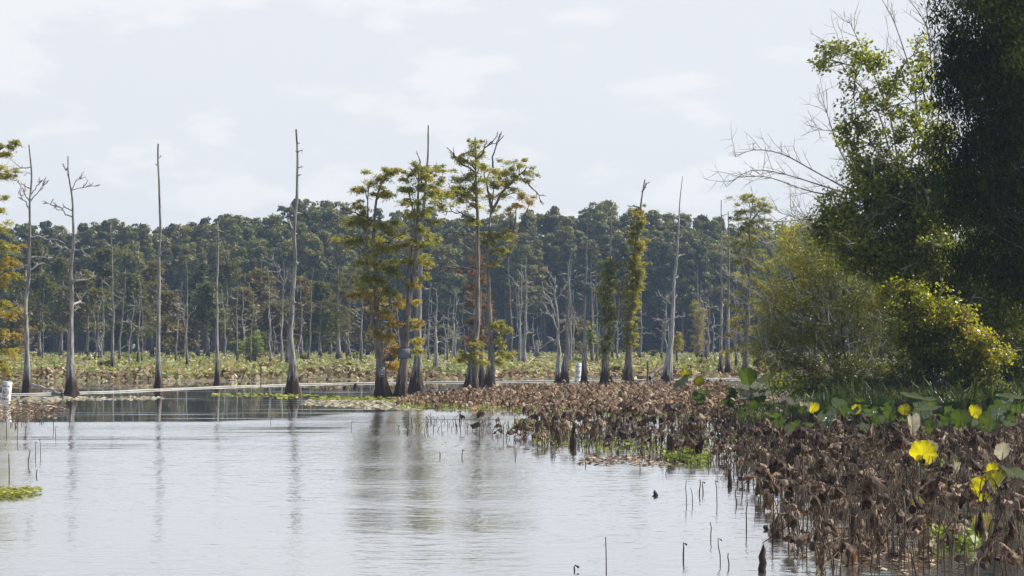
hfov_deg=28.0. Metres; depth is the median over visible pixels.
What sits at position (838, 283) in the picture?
bank tree
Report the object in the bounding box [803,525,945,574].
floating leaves
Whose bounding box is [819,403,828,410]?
lotus plant
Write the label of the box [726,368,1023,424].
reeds
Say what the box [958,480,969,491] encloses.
withered lotus
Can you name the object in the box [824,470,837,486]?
withered lotus
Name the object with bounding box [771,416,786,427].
lotus plant
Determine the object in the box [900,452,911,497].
withered lotus
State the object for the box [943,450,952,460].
withered lotus
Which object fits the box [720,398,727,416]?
lotus plant
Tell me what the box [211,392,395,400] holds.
floating leaves
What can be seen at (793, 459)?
lotus
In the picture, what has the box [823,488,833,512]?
withered lotus
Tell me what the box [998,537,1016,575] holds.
withered lotus
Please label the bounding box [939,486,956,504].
withered lotus
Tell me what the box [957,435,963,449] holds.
withered lotus
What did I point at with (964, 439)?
withered lotus
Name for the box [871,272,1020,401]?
vine mound
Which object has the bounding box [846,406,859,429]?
lotus plant
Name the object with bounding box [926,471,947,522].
withered lotus
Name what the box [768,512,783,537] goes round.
withered lotus
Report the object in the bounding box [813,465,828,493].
withered lotus
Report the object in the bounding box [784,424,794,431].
lotus plant
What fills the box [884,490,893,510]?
withered lotus
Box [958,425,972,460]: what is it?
withered lotus
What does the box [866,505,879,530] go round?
withered lotus
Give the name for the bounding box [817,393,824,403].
lotus plant
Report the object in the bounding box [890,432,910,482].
withered lotus
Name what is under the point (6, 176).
cypress tree
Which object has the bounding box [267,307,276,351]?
dead tree
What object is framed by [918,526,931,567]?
withered lotus
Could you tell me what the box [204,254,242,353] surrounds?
cypress tree
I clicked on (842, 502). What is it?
withered lotus
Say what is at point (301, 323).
dead tree
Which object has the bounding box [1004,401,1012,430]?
lotus plant
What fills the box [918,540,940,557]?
withered lotus
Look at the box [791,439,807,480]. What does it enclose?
withered lotus
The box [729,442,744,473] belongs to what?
withered lotus
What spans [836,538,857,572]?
withered lotus
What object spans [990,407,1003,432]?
lotus plant
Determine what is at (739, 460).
withered lotus
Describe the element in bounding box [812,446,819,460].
withered lotus
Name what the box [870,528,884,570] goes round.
withered lotus
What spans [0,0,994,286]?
sky
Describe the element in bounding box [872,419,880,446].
lotus plant
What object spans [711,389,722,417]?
lotus plant
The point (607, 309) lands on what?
cypress tree
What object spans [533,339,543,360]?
dead tree
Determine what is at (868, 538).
withered lotus
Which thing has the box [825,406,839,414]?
lotus plant
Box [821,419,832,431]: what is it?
lotus plant
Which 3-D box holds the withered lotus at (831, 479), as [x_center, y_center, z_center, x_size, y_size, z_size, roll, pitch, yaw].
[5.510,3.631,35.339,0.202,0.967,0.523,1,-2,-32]
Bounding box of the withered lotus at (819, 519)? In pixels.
[817,511,822,528]
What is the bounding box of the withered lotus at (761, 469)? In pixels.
[754,459,780,501]
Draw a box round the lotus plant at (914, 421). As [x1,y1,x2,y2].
[907,413,919,463]
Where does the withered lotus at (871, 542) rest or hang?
on the water
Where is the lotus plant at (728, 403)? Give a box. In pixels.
[726,400,733,406]
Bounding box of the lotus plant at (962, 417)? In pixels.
[950,408,971,431]
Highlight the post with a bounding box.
[647,362,648,381]
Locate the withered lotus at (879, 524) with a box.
[873,518,884,539]
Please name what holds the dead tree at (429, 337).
on the marsh ground at (366, 378)
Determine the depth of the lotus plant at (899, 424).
53.26 m
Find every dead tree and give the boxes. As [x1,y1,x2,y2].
[12,145,63,392]
[40,294,50,358]
[42,156,100,393]
[90,301,97,360]
[97,303,100,357]
[100,287,108,357]
[103,219,131,366]
[115,269,138,363]
[122,295,138,362]
[130,275,147,362]
[140,296,147,360]
[153,144,163,388]
[168,259,195,364]
[172,290,185,345]
[175,287,184,359]
[183,304,189,357]
[213,221,224,384]
[222,289,228,356]
[230,284,245,361]
[239,317,246,357]
[242,291,247,353]
[244,315,263,360]
[245,292,259,361]
[260,254,291,362]
[263,269,274,360]
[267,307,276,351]
[268,306,276,360]
[273,321,280,356]
[284,129,304,394]
[284,321,288,365]
[297,319,304,359]
[299,284,305,353]
[307,269,313,360]
[342,330,350,358]
[348,326,354,359]
[352,285,362,360]
[383,300,392,351]
[394,283,399,359]
[424,282,432,362]
[425,319,433,359]
[426,298,437,351]
[430,285,446,366]
[439,315,451,360]
[443,296,457,359]
[447,289,459,356]
[448,289,465,359]
[453,318,463,357]
[456,302,467,361]
[506,256,513,361]
[509,281,524,347]
[511,266,524,360]
[516,281,524,351]
[517,257,535,361]
[525,265,579,382]
[532,317,535,355]
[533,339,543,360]
[558,242,576,384]
[558,269,583,359]
[567,291,580,359]
[572,306,581,353]
[578,224,587,383]
[581,267,595,360]
[589,272,597,360]
[612,316,622,359]
[614,297,621,358]
[616,297,619,356]
[637,278,651,357]
[653,176,688,379]
[658,320,668,357]
[664,290,669,339]
[664,293,668,355]
[695,280,708,357]
[697,305,703,357]
[698,200,726,371]
[701,291,711,358]
[704,300,710,357]
[712,313,719,360]
[722,211,735,372]
[732,247,738,365]
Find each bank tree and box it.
[760,207,866,368]
[845,134,1021,384]
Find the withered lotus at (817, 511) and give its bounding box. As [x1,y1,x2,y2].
[804,505,819,530]
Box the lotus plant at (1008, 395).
[995,393,1023,427]
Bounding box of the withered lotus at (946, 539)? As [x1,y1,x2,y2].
[942,529,951,557]
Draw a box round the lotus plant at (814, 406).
[807,401,819,421]
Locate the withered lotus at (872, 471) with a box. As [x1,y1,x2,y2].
[857,465,876,481]
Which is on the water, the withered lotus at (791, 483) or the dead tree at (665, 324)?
the withered lotus at (791, 483)
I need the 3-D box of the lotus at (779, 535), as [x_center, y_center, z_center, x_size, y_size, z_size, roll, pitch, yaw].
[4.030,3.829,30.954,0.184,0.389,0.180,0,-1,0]
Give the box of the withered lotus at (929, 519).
[925,514,941,524]
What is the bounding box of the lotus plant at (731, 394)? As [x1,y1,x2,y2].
[727,391,737,413]
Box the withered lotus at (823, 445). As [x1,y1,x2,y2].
[816,438,831,457]
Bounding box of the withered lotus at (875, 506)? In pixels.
[867,502,876,530]
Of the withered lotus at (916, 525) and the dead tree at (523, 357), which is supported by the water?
the withered lotus at (916, 525)
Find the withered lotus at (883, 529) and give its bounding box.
[872,525,890,558]
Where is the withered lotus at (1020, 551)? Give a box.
[1014,546,1021,556]
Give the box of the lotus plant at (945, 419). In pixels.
[940,411,951,434]
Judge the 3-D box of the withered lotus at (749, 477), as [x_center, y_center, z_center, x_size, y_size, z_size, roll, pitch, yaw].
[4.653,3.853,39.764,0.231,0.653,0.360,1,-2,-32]
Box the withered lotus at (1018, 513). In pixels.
[992,500,1023,539]
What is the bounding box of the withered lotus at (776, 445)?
[767,436,779,452]
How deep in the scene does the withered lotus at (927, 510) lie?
31.29 m
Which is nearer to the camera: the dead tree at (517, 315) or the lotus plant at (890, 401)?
the lotus plant at (890, 401)
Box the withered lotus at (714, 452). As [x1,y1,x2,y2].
[710,449,720,465]
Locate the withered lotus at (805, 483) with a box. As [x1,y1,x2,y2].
[800,479,810,489]
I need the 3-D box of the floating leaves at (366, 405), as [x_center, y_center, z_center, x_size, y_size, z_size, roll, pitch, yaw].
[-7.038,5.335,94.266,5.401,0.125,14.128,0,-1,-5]
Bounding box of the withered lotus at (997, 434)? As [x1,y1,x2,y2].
[990,426,1006,465]
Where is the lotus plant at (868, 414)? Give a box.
[864,411,881,449]
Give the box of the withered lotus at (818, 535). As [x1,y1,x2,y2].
[814,523,833,574]
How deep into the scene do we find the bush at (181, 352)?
277.85 m
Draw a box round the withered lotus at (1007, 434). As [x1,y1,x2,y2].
[1004,428,1014,442]
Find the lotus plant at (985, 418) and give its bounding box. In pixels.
[978,410,999,432]
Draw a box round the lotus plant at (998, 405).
[991,402,1006,411]
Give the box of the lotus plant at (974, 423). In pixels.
[971,417,977,429]
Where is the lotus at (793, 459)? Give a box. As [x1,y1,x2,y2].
[785,449,799,476]
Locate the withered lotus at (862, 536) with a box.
[849,529,867,541]
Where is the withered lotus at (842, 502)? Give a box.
[834,498,853,511]
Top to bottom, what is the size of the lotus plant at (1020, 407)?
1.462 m
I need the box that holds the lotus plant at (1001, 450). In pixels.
[994,442,1009,468]
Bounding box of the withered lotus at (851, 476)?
[844,470,862,500]
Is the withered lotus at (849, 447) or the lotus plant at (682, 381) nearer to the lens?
the withered lotus at (849, 447)
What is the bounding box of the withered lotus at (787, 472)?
[781,467,797,495]
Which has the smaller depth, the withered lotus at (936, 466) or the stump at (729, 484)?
the withered lotus at (936, 466)
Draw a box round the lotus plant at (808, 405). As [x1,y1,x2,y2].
[800,401,810,420]
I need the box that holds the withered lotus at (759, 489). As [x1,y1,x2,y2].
[755,475,763,496]
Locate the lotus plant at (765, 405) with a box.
[759,403,773,417]
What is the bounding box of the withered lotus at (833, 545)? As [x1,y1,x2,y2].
[818,536,837,568]
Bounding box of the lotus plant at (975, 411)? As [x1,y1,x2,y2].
[965,404,981,451]
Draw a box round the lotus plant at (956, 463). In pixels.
[951,461,962,476]
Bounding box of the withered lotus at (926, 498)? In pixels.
[918,490,938,504]
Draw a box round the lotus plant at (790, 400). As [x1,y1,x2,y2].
[784,396,801,416]
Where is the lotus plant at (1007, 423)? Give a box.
[1002,421,1016,429]
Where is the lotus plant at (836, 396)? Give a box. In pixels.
[829,394,841,405]
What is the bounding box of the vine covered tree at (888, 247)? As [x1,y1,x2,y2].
[781,5,983,386]
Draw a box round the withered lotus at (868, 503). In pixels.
[860,495,874,521]
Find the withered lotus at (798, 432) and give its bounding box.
[790,423,808,449]
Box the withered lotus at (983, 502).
[972,495,988,515]
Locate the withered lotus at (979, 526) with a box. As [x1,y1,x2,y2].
[974,505,983,568]
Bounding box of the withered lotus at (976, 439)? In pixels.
[967,433,984,460]
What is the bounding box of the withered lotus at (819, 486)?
[810,477,829,492]
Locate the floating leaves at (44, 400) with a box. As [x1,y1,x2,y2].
[6,395,162,404]
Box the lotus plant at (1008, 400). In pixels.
[1001,398,1012,431]
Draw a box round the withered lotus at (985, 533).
[978,520,988,541]
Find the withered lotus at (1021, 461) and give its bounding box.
[1014,455,1023,469]
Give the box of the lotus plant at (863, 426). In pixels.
[860,422,869,439]
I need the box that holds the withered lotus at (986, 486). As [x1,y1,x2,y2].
[979,477,1007,525]
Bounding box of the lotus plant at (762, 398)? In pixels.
[758,395,765,409]
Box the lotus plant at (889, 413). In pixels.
[884,405,896,431]
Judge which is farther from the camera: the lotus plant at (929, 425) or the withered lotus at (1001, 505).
the lotus plant at (929, 425)
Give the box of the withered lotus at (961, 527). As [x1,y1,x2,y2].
[949,520,965,534]
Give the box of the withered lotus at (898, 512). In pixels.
[878,504,906,548]
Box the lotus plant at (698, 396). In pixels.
[691,395,701,429]
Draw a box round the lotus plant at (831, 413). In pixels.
[825,407,836,435]
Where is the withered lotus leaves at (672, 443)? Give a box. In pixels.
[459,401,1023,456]
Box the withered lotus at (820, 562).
[814,549,826,575]
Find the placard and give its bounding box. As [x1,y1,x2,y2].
[380,367,384,375]
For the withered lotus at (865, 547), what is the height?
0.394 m
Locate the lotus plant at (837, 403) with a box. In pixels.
[831,397,846,427]
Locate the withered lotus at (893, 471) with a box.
[887,461,894,491]
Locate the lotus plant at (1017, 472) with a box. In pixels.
[1001,465,1023,491]
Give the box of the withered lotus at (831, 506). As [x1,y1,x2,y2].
[827,500,837,510]
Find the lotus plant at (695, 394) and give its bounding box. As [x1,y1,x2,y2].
[692,391,702,412]
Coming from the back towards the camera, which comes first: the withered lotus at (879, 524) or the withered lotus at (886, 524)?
the withered lotus at (879, 524)
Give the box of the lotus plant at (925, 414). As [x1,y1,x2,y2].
[922,405,932,419]
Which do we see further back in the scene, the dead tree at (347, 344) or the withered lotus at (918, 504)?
the dead tree at (347, 344)
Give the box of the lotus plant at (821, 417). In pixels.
[817,412,826,431]
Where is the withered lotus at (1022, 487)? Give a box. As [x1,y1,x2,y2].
[1018,478,1023,513]
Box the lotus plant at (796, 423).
[790,418,801,427]
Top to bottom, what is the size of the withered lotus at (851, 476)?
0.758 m
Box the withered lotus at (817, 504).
[802,485,821,528]
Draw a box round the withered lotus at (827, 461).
[813,452,835,472]
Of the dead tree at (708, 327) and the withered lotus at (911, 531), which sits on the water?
the withered lotus at (911, 531)
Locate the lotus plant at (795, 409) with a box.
[790,407,797,414]
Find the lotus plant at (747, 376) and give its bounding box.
[737,367,757,413]
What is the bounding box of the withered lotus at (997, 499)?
[995,492,1007,513]
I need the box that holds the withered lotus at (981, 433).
[977,428,990,441]
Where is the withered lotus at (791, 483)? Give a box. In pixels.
[778,474,793,489]
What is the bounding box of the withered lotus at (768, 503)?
[764,490,772,511]
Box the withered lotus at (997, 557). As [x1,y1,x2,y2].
[993,550,1006,573]
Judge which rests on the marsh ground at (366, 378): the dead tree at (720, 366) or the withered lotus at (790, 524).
the dead tree at (720, 366)
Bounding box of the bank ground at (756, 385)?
[715,381,1013,436]
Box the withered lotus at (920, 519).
[898,510,925,554]
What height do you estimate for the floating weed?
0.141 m
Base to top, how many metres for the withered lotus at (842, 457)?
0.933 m
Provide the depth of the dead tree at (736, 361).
181.52 m
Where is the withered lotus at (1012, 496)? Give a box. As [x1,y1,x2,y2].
[1006,487,1023,536]
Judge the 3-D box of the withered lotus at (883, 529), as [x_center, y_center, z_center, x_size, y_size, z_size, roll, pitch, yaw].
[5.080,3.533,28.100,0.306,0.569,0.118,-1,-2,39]
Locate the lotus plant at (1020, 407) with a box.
[1015,402,1023,413]
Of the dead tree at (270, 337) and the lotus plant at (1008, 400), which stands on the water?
the lotus plant at (1008, 400)
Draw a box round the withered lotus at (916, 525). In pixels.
[902,518,921,551]
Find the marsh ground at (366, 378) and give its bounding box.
[0,345,1021,381]
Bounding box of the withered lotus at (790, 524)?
[786,516,797,553]
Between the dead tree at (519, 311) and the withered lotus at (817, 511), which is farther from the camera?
the dead tree at (519, 311)
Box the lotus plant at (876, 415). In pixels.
[870,412,882,428]
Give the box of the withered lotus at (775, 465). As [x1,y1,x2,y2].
[767,455,787,490]
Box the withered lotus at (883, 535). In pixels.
[876,519,889,545]
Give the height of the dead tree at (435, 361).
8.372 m
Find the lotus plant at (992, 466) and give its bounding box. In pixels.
[986,462,1000,493]
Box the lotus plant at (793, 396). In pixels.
[787,394,796,414]
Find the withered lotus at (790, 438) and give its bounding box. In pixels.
[786,431,793,443]
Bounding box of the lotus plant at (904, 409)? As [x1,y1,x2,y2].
[898,403,910,436]
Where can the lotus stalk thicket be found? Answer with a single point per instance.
(960, 498)
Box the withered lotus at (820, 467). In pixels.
[813,464,826,491]
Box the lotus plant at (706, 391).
[697,388,709,414]
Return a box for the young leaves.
[398,400,981,548]
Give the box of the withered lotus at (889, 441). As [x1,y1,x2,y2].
[881,432,891,470]
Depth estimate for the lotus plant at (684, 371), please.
82.94 m
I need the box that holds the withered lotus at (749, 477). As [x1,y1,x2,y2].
[745,473,754,480]
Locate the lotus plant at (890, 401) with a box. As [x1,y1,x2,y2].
[884,397,893,424]
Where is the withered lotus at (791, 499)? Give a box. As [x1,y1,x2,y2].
[781,490,794,525]
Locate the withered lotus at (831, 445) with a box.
[830,441,846,453]
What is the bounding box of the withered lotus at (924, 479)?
[921,468,930,502]
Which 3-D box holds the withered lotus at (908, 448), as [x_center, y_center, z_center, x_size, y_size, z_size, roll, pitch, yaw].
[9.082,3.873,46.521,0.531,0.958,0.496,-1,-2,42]
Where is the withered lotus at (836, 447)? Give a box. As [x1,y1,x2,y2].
[832,443,840,453]
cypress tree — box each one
[0,139,27,376]
[0,254,52,355]
[0,301,37,353]
[18,238,66,357]
[41,256,75,356]
[55,269,110,355]
[82,247,122,356]
[97,271,163,353]
[135,257,169,356]
[146,289,203,355]
[160,303,202,353]
[173,281,242,357]
[177,262,212,355]
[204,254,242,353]
[218,282,272,355]
[234,260,280,339]
[241,300,307,355]
[283,273,317,354]
[294,280,341,356]
[313,272,363,356]
[315,298,345,354]
[319,266,353,358]
[330,166,411,395]
[346,306,395,357]
[393,160,462,395]
[407,125,481,391]
[422,324,462,357]
[423,132,504,390]
[454,238,495,383]
[462,131,544,387]
[550,319,600,354]
[578,205,629,383]
[580,179,650,382]
[586,323,596,359]
[673,332,684,360]
[687,272,710,357]
[715,192,775,367]
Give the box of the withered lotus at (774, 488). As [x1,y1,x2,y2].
[769,476,780,517]
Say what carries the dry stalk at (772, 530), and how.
in the water
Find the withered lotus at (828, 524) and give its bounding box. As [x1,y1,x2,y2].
[816,516,829,533]
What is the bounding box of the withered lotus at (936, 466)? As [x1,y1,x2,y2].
[921,458,940,474]
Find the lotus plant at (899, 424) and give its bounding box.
[894,422,906,439]
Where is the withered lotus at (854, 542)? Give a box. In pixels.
[843,529,862,566]
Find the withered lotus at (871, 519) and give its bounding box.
[869,513,876,528]
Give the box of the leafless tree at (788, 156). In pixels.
[699,0,940,235]
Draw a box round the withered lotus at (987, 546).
[974,534,1006,575]
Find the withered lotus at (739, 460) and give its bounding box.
[734,454,744,479]
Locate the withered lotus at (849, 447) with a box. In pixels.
[843,439,851,472]
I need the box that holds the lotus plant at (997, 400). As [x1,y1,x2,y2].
[994,398,1005,426]
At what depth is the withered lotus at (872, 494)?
33.48 m
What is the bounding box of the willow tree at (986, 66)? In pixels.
[910,0,1023,331]
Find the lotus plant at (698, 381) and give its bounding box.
[693,375,703,393]
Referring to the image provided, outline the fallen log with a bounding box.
[32,383,62,394]
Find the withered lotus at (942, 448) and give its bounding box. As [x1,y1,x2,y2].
[938,436,959,470]
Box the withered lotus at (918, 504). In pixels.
[913,492,925,514]
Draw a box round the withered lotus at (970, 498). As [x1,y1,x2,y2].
[966,489,978,517]
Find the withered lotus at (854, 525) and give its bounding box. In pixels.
[849,509,865,540]
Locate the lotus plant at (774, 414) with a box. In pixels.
[768,410,783,427]
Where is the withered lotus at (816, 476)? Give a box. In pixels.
[806,466,819,494]
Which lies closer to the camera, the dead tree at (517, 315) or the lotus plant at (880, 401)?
the lotus plant at (880, 401)
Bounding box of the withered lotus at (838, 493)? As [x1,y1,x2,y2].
[821,484,846,515]
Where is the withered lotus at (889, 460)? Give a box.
[886,451,897,473]
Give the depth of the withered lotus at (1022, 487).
34.37 m
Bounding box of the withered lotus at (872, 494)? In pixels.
[869,489,876,500]
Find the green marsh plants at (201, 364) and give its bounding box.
[0,350,849,380]
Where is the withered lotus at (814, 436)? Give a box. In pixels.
[804,429,825,453]
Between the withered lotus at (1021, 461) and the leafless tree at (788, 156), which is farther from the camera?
the leafless tree at (788, 156)
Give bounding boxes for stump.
[569,434,576,449]
[727,469,731,486]
[758,544,766,572]
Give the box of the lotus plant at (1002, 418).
[997,415,1004,429]
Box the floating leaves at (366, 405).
[303,399,418,409]
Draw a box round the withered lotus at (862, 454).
[856,448,868,465]
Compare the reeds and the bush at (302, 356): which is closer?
the reeds
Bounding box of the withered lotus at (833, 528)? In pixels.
[823,520,837,541]
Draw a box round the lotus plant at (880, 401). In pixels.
[877,398,884,410]
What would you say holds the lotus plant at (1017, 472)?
in the water
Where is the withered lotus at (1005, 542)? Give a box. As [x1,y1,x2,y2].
[993,527,1013,559]
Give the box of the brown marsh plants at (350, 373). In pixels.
[0,362,847,380]
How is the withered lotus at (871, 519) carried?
on the water
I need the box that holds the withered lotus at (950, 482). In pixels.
[936,472,955,496]
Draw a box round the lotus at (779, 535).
[775,529,782,538]
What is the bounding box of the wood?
[0,198,1021,353]
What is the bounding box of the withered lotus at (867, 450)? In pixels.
[862,447,874,459]
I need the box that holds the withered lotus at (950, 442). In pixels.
[946,434,956,452]
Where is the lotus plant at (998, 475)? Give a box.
[970,468,1006,509]
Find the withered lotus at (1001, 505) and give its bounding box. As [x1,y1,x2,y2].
[997,495,1005,532]
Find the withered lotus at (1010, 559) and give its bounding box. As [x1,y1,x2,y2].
[1003,551,1021,575]
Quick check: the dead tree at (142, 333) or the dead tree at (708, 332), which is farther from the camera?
the dead tree at (708, 332)
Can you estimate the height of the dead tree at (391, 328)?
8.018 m
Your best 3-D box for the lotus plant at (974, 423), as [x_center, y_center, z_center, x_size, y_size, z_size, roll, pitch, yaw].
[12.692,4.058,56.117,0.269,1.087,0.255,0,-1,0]
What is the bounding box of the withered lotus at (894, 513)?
[892,499,897,530]
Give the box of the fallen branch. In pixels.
[649,363,663,379]
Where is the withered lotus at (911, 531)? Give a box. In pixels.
[902,528,922,552]
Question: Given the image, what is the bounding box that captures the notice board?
[398,346,410,358]
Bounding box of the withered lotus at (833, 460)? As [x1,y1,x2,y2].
[822,454,841,491]
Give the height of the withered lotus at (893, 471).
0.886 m
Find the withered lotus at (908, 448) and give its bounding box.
[899,438,912,465]
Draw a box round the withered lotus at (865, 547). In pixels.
[860,544,869,552]
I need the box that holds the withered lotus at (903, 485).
[898,482,908,507]
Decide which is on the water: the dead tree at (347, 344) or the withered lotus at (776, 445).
the withered lotus at (776, 445)
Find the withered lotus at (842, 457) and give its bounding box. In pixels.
[837,450,847,474]
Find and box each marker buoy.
[1,381,11,404]
[574,363,581,381]
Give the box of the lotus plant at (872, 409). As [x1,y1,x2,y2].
[863,406,878,447]
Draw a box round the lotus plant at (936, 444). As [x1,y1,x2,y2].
[928,439,937,450]
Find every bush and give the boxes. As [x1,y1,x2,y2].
[97,359,109,366]
[122,352,143,358]
[177,349,185,356]
[229,339,244,356]
[238,330,268,360]
[243,348,263,360]
[255,362,274,367]
[299,354,306,358]
[348,351,358,359]
[384,344,400,361]
[573,355,586,360]
[609,365,621,376]
[648,349,657,356]
[693,358,711,363]
[697,351,709,357]
[708,175,910,404]
[749,351,761,367]
[760,209,1023,401]
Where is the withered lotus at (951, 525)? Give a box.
[942,516,958,555]
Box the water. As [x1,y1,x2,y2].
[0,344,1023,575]
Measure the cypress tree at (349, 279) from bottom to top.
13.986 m
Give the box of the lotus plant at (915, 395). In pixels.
[900,392,936,426]
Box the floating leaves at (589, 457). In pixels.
[576,454,684,466]
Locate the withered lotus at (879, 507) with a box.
[877,505,885,516]
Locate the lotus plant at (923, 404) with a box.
[913,400,928,423]
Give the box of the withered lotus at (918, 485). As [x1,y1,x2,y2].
[908,479,924,499]
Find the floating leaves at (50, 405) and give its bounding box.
[0,401,69,415]
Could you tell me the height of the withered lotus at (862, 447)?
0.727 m
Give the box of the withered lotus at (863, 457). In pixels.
[860,443,869,464]
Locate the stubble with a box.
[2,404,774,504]
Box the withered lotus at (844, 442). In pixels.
[841,434,854,467]
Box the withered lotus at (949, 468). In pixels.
[937,461,955,482]
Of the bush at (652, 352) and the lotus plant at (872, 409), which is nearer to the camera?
the lotus plant at (872, 409)
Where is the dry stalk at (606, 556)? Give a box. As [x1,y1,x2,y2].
[605,537,606,575]
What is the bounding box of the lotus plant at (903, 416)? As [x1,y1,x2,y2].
[899,414,912,423]
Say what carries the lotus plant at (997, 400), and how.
on the bank ground at (756, 385)
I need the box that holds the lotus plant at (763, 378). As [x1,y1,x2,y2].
[755,371,775,404]
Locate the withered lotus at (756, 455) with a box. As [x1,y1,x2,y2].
[747,446,769,485]
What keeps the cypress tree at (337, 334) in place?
on the marsh ground at (366, 378)
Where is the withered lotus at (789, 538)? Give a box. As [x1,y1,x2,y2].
[781,532,794,547]
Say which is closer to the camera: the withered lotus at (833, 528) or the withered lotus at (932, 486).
the withered lotus at (833, 528)
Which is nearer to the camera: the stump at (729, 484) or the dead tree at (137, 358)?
the stump at (729, 484)
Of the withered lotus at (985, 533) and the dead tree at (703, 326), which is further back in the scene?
the dead tree at (703, 326)
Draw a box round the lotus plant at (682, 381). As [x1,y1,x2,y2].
[673,374,689,402]
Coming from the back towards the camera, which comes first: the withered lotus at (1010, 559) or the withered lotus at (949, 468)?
the withered lotus at (949, 468)
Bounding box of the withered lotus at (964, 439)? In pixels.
[961,431,969,448]
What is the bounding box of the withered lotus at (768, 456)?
[756,450,774,463]
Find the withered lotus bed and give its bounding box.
[393,378,819,420]
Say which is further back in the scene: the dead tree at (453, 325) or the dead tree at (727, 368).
the dead tree at (453, 325)
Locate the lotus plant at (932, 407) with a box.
[914,404,942,419]
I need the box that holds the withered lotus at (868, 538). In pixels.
[862,531,870,552]
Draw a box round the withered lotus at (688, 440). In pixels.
[682,436,696,462]
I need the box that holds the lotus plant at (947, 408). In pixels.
[944,406,953,426]
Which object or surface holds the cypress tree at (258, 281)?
on the marsh ground at (366, 378)
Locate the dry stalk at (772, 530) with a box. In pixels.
[772,512,778,550]
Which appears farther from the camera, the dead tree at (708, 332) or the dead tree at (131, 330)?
the dead tree at (708, 332)
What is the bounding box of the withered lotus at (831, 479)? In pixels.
[820,471,837,512]
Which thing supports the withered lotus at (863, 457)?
on the water
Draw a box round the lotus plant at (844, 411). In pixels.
[840,405,851,436]
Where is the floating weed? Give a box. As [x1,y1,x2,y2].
[0,485,42,497]
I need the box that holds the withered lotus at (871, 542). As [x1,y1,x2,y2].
[866,528,876,554]
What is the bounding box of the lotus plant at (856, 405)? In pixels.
[850,404,861,429]
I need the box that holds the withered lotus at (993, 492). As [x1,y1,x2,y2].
[981,481,994,506]
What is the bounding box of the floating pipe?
[0,378,738,394]
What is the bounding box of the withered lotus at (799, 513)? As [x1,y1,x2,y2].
[780,499,811,526]
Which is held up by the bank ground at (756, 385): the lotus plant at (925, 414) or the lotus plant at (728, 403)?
the lotus plant at (728, 403)
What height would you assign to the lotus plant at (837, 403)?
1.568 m
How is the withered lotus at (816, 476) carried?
on the water
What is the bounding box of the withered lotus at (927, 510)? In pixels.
[916,504,930,517]
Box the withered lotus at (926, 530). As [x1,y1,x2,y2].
[915,521,929,574]
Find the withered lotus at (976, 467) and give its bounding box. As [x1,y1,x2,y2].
[970,454,983,504]
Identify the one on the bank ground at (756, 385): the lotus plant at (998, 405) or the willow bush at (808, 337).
the willow bush at (808, 337)
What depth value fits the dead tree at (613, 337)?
238.19 m
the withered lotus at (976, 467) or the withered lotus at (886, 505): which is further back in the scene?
the withered lotus at (976, 467)
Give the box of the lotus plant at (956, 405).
[952,402,962,409]
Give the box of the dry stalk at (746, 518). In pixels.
[746,503,747,534]
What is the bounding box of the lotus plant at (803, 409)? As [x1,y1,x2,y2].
[798,405,807,423]
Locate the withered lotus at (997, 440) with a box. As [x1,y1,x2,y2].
[982,431,1000,453]
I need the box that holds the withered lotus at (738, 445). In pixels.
[732,439,741,474]
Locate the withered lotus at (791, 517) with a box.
[785,511,799,549]
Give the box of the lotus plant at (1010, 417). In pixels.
[1006,414,1016,445]
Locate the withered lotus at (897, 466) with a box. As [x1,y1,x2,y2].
[894,463,910,482]
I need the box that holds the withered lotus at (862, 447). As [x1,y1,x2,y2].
[855,440,868,451]
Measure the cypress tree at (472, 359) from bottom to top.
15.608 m
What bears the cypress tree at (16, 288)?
on the marsh ground at (366, 378)
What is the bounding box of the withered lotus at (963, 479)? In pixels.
[959,470,969,494]
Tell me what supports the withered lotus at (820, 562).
on the water
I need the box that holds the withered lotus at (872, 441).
[870,432,876,460]
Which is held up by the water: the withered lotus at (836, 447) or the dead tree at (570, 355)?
the withered lotus at (836, 447)
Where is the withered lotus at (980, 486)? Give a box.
[977,475,991,510]
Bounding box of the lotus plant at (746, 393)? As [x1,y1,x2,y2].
[742,390,752,407]
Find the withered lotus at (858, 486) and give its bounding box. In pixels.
[850,477,863,498]
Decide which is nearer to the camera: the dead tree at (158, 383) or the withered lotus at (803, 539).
the withered lotus at (803, 539)
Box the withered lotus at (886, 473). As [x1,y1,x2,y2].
[881,470,891,480]
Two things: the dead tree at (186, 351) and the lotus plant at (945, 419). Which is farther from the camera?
the dead tree at (186, 351)
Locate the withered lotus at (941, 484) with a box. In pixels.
[920,476,948,505]
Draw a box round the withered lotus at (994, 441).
[991,431,996,459]
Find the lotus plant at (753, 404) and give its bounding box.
[749,399,758,417]
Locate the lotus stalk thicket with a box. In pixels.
[520,401,1023,575]
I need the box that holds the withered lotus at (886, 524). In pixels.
[876,520,891,541]
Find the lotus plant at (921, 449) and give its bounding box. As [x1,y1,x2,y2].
[909,440,937,481]
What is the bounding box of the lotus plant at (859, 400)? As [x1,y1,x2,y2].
[854,398,866,420]
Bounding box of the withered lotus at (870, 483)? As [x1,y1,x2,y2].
[858,471,888,529]
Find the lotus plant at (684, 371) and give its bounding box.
[680,368,691,402]
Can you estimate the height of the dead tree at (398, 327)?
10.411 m
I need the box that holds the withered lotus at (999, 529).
[995,523,1002,533]
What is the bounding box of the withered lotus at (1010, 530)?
[1002,514,1014,562]
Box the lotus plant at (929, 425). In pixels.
[924,419,937,439]
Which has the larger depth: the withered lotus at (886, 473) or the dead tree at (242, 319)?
the dead tree at (242, 319)
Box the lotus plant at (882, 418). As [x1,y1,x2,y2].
[877,414,888,427]
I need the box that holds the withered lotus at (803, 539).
[793,527,819,556]
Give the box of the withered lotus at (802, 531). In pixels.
[800,527,809,548]

